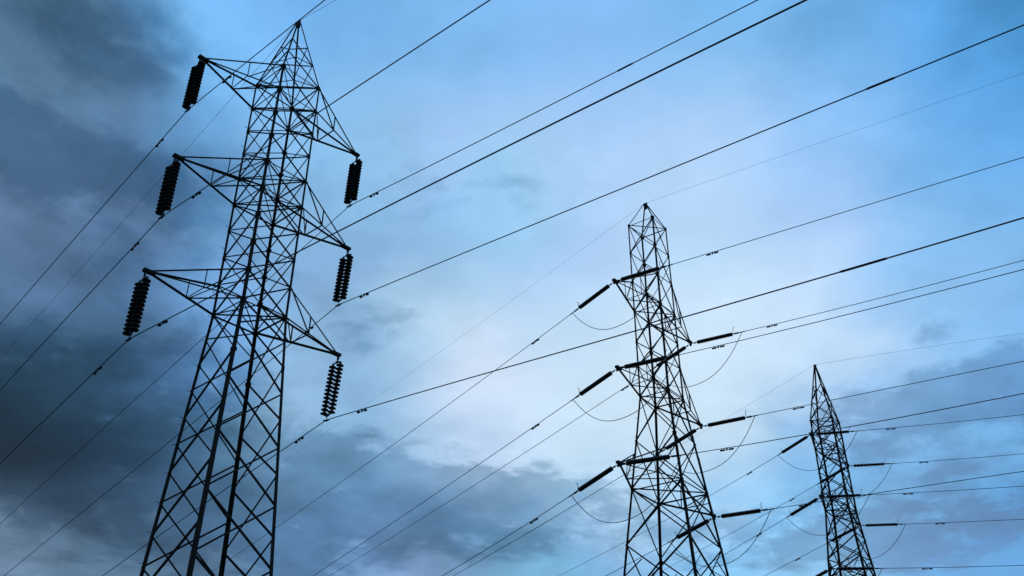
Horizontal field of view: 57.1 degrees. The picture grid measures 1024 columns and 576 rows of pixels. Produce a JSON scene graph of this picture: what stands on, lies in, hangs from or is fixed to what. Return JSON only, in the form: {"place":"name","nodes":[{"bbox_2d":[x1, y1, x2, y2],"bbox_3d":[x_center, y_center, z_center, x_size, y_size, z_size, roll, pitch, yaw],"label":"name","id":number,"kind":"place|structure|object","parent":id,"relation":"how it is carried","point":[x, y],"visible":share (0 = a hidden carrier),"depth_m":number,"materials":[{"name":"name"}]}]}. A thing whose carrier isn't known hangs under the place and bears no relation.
{"place":"outdoors","nodes":[
{"label":"outdoors","id":0,"kind":"place"},
{"bbox_2d":[0,0,1023,575],"label":"sky","id":1,"kind":"structure","parent":0,"point":[88,88],"materials":[{"name":"blue"}]},
{"bbox_3d":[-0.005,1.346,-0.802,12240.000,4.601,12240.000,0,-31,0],"label":"ground","id":2,"kind":"structure","parent":0,"visible":0},
{"bbox_2d":[139,20,359,575],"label":"pylon","id":3,"kind":"object","parent":2,"relation":"on","point":[276,200],"visible":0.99,"depth_m":27.89,"materials":[{"name":"metal"}]},
{"bbox_2d":[122,272,150,341],"bbox_3d":[-9.978,0.480,25.044,0.637,2.083,0.245,-24,-38,35],"label":"suspension insulator","id":4,"kind":"object","parent":3,"relation":"hanging from","point":[136,308],"visible":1,"depth_m":24.96,"materials":[{"name":"brown ceramic"}]},
{"bbox_2d":[0,0,806,463],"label":"power line","id":5,"kind":"object","parent":4,"relation":"hanging from","point":[464,168],"visible":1,"depth_m":15.87,"materials":[{"name":"metal"}]},
{"bbox_2d":[157,320,167,326],"bbox_3d":[-8.640,0.868,23.289,0.448,0.134,0.076,-26,-40,37],"label":"vibration damper","id":6,"kind":"object","parent":5,"relation":"attached to","point":[163,322],"visible":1,"depth_m":23.28,"materials":[{"name":"black metal"}]},
{"bbox_2d":[0,2,331,358],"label":"earth wire","id":7,"kind":"object","parent":3,"relation":"attached to","point":[163,175],"visible":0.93,"depth_m":39.51,"materials":[{"name":"metal"}]},
{"bbox_2d":[155,157,180,218],"bbox_3d":[-9.893,-2.897,27.095,0.623,2.180,0.246,-24,-38,35],"label":"suspension insulator","id":8,"kind":"object","parent":3,"relation":"hanging from","point":[167,190],"visible":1,"depth_m":26.98,"materials":[{"name":"brown ceramic"}]},
{"bbox_2d":[0,0,489,389],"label":"power line","id":9,"kind":"object","parent":8,"relation":"hanging from","point":[255,154],"visible":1,"depth_m":22.93,"materials":[{"name":"metal"}]},
{"bbox_2d":[182,58,205,111],"bbox_3d":[-9.863,-6.318,29.204,0.630,2.143,0.245,-24,-38,35],"label":"suspension insulator","id":10,"kind":"object","parent":3,"relation":"hanging from","point":[194,84],"visible":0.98,"depth_m":29.08,"materials":[{"name":"brown ceramic"}]},
{"bbox_2d":[0,0,324,323],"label":"power line","id":11,"kind":"object","parent":10,"relation":"hanging from","point":[158,143],"visible":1,"depth_m":29.70,"materials":[{"name":"metal"}]},
{"bbox_2d":[320,357,343,421],"bbox_3d":[-5.626,3.151,29.443,0.783,2.145,0.246,-24,-38,35],"label":"suspension insulator","id":12,"kind":"object","parent":3,"relation":"hanging from","point":[332,367],"visible":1,"depth_m":29.39,"materials":[{"name":"brown ceramic"}]},
{"bbox_2d":[103,217,1023,575],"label":"power line","id":13,"kind":"object","parent":12,"relation":"hanging from","point":[641,329],"visible":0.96,"depth_m":20.35,"materials":[{"name":"metal"}]},
{"bbox_2d":[332,250,353,306],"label":"suspension insulator","id":14,"kind":"object","parent":3,"relation":"hanging from","point":[339,282],"visible":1,"depth_m":31.38,"materials":[{"name":"brown ceramic"}]},
{"bbox_2d":[4,24,1023,575],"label":"power line","id":15,"kind":"object","parent":14,"relation":"hanging from","point":[592,200],"visible":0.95,"depth_m":22.73,"materials":[{"name":"metal"}]},
{"bbox_2d":[344,156,362,207],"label":"suspension insulator","id":16,"kind":"object","parent":3,"relation":"hanging from","point":[352,183],"visible":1,"depth_m":33.34,"materials":[{"name":"brown ceramic"}]},
{"bbox_2d":[0,0,757,523],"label":"power line","id":17,"kind":"object","parent":16,"relation":"hanging from","point":[420,170],"visible":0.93,"depth_m":28.88,"materials":[{"name":"metal"}]},
{"bbox_2d":[612,202,728,575],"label":"pylon","id":18,"kind":"object","parent":2,"relation":"on","point":[658,469],"visible":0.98,"depth_m":38.21,"materials":[{"name":"metal"}]},
{"bbox_2d":[118,75,1016,571],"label":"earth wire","id":19,"kind":"object","parent":18,"relation":"attached to","point":[584,247],"visible":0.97,"depth_m":44.85,"materials":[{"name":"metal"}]},
{"bbox_2d":[570,283,611,314],"bbox_3d":[3.331,0.430,39.296,0.186,0.439,2.704,23,-37,-33],"label":"tension insulator","id":20,"kind":"object","parent":18,"relation":"attached to","point":[593,297],"visible":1,"depth_m":39.21,"materials":[{"name":"brown ceramic"}]},
{"bbox_2d":[207,315,569,574],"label":"power line","id":21,"kind":"object","parent":20,"relation":"attached to","point":[408,433],"visible":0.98,"depth_m":46.99,"materials":[{"name":"metal"}]},
{"bbox_2d":[573,266,668,329],"bbox_3d":[4.387,0.732,38.193,5.026,1.758,0.027,-26,-39,36],"label":"jumper cable","id":22,"kind":"object","parent":20,"relation":"hanging from","point":[634,316],"visible":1,"depth_m":37.38,"materials":[{"name":"metal"}]},
{"bbox_2d":[568,465,616,496],"bbox_3d":[2.997,7.135,34.809,0.186,0.571,2.706,23,-37,-33],"label":"tension insulator","id":23,"kind":"object","parent":18,"relation":"attached to","point":[595,479],"visible":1,"depth_m":34.69,"materials":[{"name":"brown ceramic"}]},
{"bbox_2d":[442,497,568,575],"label":"power line","id":24,"kind":"object","parent":23,"relation":"hanging from","point":[506,536],"visible":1,"depth_m":37.72,"materials":[{"name":"metal"}]},
{"bbox_2d":[571,456,680,522],"bbox_3d":[4.053,7.444,33.701,5.026,1.794,0.027,-26,-39,36],"label":"jumper cable","id":25,"kind":"object","parent":23,"relation":"hanging from","point":[641,512],"visible":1,"depth_m":32.97,"materials":[{"name":"metal"}]},
{"bbox_2d":[570,369,615,401],"bbox_3d":[3.210,3.828,37.098,0.186,0.490,2.705,23,-37,-33],"label":"tension insulator","id":26,"kind":"object","parent":18,"relation":"attached to","point":[596,383],"visible":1,"depth_m":36.97,"materials":[{"name":"brown ceramic"}]},
{"bbox_2d":[313,402,568,575],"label":"power line","id":27,"kind":"object","parent":26,"relation":"attached to","point":[444,487],"visible":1,"depth_m":42.80,"materials":[{"name":"metal"}]},
{"bbox_2d":[574,356,675,420],"bbox_3d":[4.266,4.140,35.989,5.026,1.766,0.027,-26,-39,36],"label":"jumper cable","id":28,"kind":"object","parent":26,"relation":"hanging from","point":[637,410],"visible":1,"depth_m":35.22,"materials":[{"name":"metal"}]},
{"bbox_2d":[614,260,672,281],"bbox_3d":[5.255,-0.672,37.826,2.652,0.434,0.187,-20,-36,30],"label":"tension insulator","id":29,"kind":"object","parent":18,"relation":"attached to","point":[641,273],"visible":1,"depth_m":37.75,"materials":[{"name":"brown ceramic"}]},
{"bbox_2d":[674,157,1023,263],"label":"power line","id":30,"kind":"object","parent":29,"relation":"attached to","point":[855,208],"visible":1,"depth_m":33.22,"materials":[{"name":"metal"}]},
{"bbox_2d":[618,349,678,368],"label":"tension insulator","id":31,"kind":"object","parent":18,"relation":"attached to","point":[645,362],"visible":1,"depth_m":35.54,"materials":[{"name":"brown ceramic"}]},
{"bbox_2d":[679,269,1023,354],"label":"power line","id":32,"kind":"object","parent":31,"relation":"attached to","point":[858,311],"visible":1,"depth_m":31.30,"materials":[{"name":"metal"}]},
{"bbox_2d":[620,447,684,464],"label":"tension insulator","id":33,"kind":"object","parent":18,"relation":"attached to","point":[648,459],"visible":1,"depth_m":33.26,"materials":[{"name":"brown ceramic"}]},
{"bbox_2d":[685,393,1023,454],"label":"power line","id":34,"kind":"object","parent":33,"relation":"attached to","point":[860,424],"visible":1,"depth_m":29.31,"materials":[{"name":"metal"}]},
{"bbox_2d":[648,344,689,371],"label":"tension insulator","id":35,"kind":"object","parent":18,"relation":"attached to","point":[683,348],"visible":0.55,"depth_m":43.69,"materials":[{"name":"brown ceramic"}]},
{"bbox_2d":[331,372,647,574],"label":"power line","id":36,"kind":"object","parent":35,"relation":"attached to","point":[492,473],"visible":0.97,"depth_m":51.67,"materials":[{"name":"metal"}]},
{"bbox_2d":[660,427,699,452],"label":"tension insulator","id":37,"kind":"object","parent":18,"relation":"attached to","point":[683,437],"visible":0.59,"depth_m":41.85,"materials":[{"name":"brown ceramic"}]},
{"bbox_2d":[454,456,653,575],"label":"power line","id":38,"kind":"object","parent":37,"relation":"attached to","point":[551,518],"visible":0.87,"depth_m":46.99,"materials":[{"name":"metal"}]},
{"bbox_2d":[659,416,754,473],"bbox_3d":[8.499,7.081,40.974,5.026,1.830,0.027,-26,-39,36],"label":"jumper cable","id":39,"kind":"object","parent":37,"relation":"hanging from","point":[728,458],"visible":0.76,"depth_m":40.04,"materials":[{"name":"metal"}]},
{"bbox_2d":[667,518,711,542],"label":"tension insulator","id":40,"kind":"object","parent":18,"relation":"attached to","point":[685,533],"visible":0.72,"depth_m":40.09,"materials":[{"name":"brown ceramic"}]},
{"bbox_2d":[606,543,666,575],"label":"power line","id":41,"kind":"object","parent":40,"relation":"attached to","point":[636,559],"visible":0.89,"depth_m":42.11,"materials":[{"name":"metal"}]},
{"bbox_2d":[670,510,770,566],"bbox_3d":[8.687,10.623,39.183,5.026,1.833,0.027,-26,-39,36],"label":"jumper cable","id":42,"kind":"object","parent":40,"relation":"hanging from","point":[738,557],"visible":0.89,"depth_m":38.31,"materials":[{"name":"metal"}]},
{"bbox_2d":[691,327,744,343],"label":"tension insulator","id":43,"kind":"object","parent":18,"relation":"attached to","point":[714,338],"visible":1,"depth_m":42.46,"materials":[{"name":"brown ceramic"}]},
{"bbox_2d":[658,332,741,387],"bbox_3d":[8.401,3.583,42.884,5.026,1.757,0.027,-26,-39,36],"label":"jumper cable","id":44,"kind":"object","parent":43,"relation":"hanging from","point":[715,373],"visible":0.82,"depth_m":41.95,"materials":[{"name":"metal"}]},
{"bbox_2d":[747,260,1023,330],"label":"power line","id":45,"kind":"object","parent":43,"relation":"attached to","point":[888,295],"visible":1,"depth_m":38.40,"materials":[{"name":"metal"}]},
{"bbox_2d":[701,411,758,426],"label":"tension insulator","id":46,"kind":"object","parent":18,"relation":"attached to","point":[722,422],"visible":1,"depth_m":40.55,"materials":[{"name":"brown ceramic"}]},
{"bbox_2d":[759,361,1023,414],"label":"power line","id":47,"kind":"object","parent":46,"relation":"attached to","point":[894,387],"visible":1,"depth_m":36.81,"materials":[{"name":"metal"}]},
{"bbox_2d":[715,502,773,517],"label":"tension insulator","id":48,"kind":"object","parent":18,"relation":"attached to","point":[739,513],"visible":1,"depth_m":38.76,"materials":[{"name":"brown ceramic"}]},
{"bbox_2d":[774,471,1023,508],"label":"power line","id":49,"kind":"object","parent":48,"relation":"attached to","point":[901,489],"visible":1,"depth_m":35.43,"materials":[{"name":"metal"}]},
{"bbox_2d":[809,364,875,575],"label":"pylon","id":50,"kind":"object","parent":2,"relation":"on","point":[831,501],"visible":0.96,"depth_m":57.25,"materials":[{"name":"metal"}]},
{"bbox_2d":[457,333,1021,570],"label":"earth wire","id":51,"kind":"object","parent":50,"relation":"attached to","point":[750,403],"visible":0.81,"depth_m":65.01,"materials":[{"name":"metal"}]},
{"bbox_2d":[777,435,809,455],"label":"tension insulator","id":52,"kind":"object","parent":50,"relation":"attached to","point":[794,444],"visible":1,"depth_m":57.47,"materials":[{"name":"brown ceramic"}]},
{"bbox_2d":[559,456,775,575],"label":"power line","id":53,"kind":"object","parent":52,"relation":"attached to","point":[672,516],"visible":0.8,"depth_m":67.89,"materials":[{"name":"metal"}]},
{"bbox_2d":[778,432,856,470],"bbox_3d":[18.417,10.089,56.578,0.030,1.652,5.530,24,-38,-34],"label":"jumper cable","id":54,"kind":"object","parent":52,"relation":"hanging from","point":[824,467],"visible":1,"depth_m":56.04,"materials":[{"name":"metal"}]},
{"bbox_2d":[785,497,819,518],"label":"tension insulator","id":55,"kind":"object","parent":50,"relation":"attached to","point":[801,508],"visible":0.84,"depth_m":55.51,"materials":[{"name":"brown ceramic"}]},
{"bbox_2d":[688,519,783,575],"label":"power line","id":56,"kind":"object","parent":55,"relation":"attached to","point":[739,545],"visible":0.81,"depth_m":60.06,"materials":[{"name":"metal"}]},
{"bbox_2d":[815,569,829,575],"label":"tension insulator","id":57,"kind":"object","parent":50,"relation":"attached to","point":[822,573],"visible":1,"depth_m":52.37,"materials":[{"name":"brown ceramic"}]},
{"bbox_2d":[815,467,845,485],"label":"tension insulator","id":58,"kind":"object","parent":50,"relation":"attached to","point":[830,476],"visible":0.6,"depth_m":62.12,"materials":[{"name":"brown ceramic"}]},
{"bbox_2d":[655,486,813,574],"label":"power line","id":59,"kind":"object","parent":58,"relation":"attached to","point":[741,527],"visible":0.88,"depth_m":69.48,"materials":[{"name":"metal"}]},
{"bbox_2d":[817,464,891,499],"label":"jumper cable","id":60,"kind":"object","parent":58,"relation":"hanging from","point":[873,490],"visible":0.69,"depth_m":60.11,"materials":[{"name":"metal"}]},
{"bbox_2d":[810,427,859,435],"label":"tension insulator","id":61,"kind":"object","parent":50,"relation":"attached to","point":[834,432],"visible":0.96,"depth_m":55.69,"materials":[{"name":"brown ceramic"}]},
{"bbox_2d":[860,414,1023,430],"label":"power line","id":62,"kind":"object","parent":61,"relation":"attached to","point":[941,423],"visible":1,"depth_m":53.20,"materials":[{"name":"metal"}]},
{"bbox_2d":[829,527,857,542],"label":"tension insulator","id":63,"kind":"object","parent":50,"relation":"attached to","point":[845,533],"visible":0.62,"depth_m":60.08,"materials":[{"name":"brown ceramic"}]},
{"bbox_2d":[765,544,824,575],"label":"power line","id":64,"kind":"object","parent":63,"relation":"attached to","point":[794,560],"visible":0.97,"depth_m":64.00,"materials":[{"name":"metal"}]},
{"bbox_2d":[823,489,871,497],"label":"tension insulator","id":65,"kind":"object","parent":50,"relation":"attached to","point":[839,496],"visible":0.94,"depth_m":53.66,"materials":[{"name":"brown ceramic"}]},
{"bbox_2d":[787,495,868,535],"bbox_3d":[18.337,13.429,54.480,0.030,1.641,5.530,24,-38,-34],"label":"jumper cable","id":66,"kind":"object","parent":65,"relation":"hanging from","point":[838,531],"visible":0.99,"depth_m":53.68,"materials":[{"name":"metal"}]},
{"bbox_2d":[872,486,1021,494],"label":"power line","id":67,"kind":"object","parent":65,"relation":"attached to","point":[948,490],"visible":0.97,"depth_m":51.25,"materials":[{"name":"metal"}]},
{"bbox_2d":[834,563,884,570],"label":"tension insulator","id":68,"kind":"object","parent":50,"relation":"attached to","point":[855,568],"visible":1,"depth_m":51.27,"materials":[{"name":"brown ceramic"}]},
{"bbox_2d":[885,565,1023,568],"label":"power line","id":69,"kind":"object","parent":68,"relation":"attached to","point":[970,566],"visible":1,"depth_m":48.82,"materials":[{"name":"metal"}]},
{"bbox_2d":[851,463,894,466],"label":"tension insulator","id":70,"kind":"object","parent":50,"relation":"attached to","point":[868,464],"visible":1,"depth_m":60.30,"materials":[{"name":"brown ceramic"}]},
{"bbox_2d":[895,453,1023,463],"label":"power line","id":71,"kind":"object","parent":70,"relation":"attached to","point":[962,458],"visible":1,"depth_m":57.93,"materials":[{"name":"metal"}]},
{"bbox_2d":[861,523,902,526],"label":"tension insulator","id":72,"kind":"object","parent":50,"relation":"attached to","point":[882,524],"visible":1,"depth_m":58.41,"materials":[{"name":"brown ceramic"}]},
{"bbox_2d":[829,524,905,560],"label":"jumper cable","id":73,"kind":"object","parent":72,"relation":"hanging from","point":[882,554],"visible":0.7,"depth_m":58.29,"materials":[{"name":"metal"}]},
{"bbox_2d":[914,519,1022,523],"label":"power line","id":74,"kind":"object","parent":72,"relation":"attached to","point":[968,521],"visible":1,"depth_m":56.27,"materials":[{"name":"metal"}]}
]}

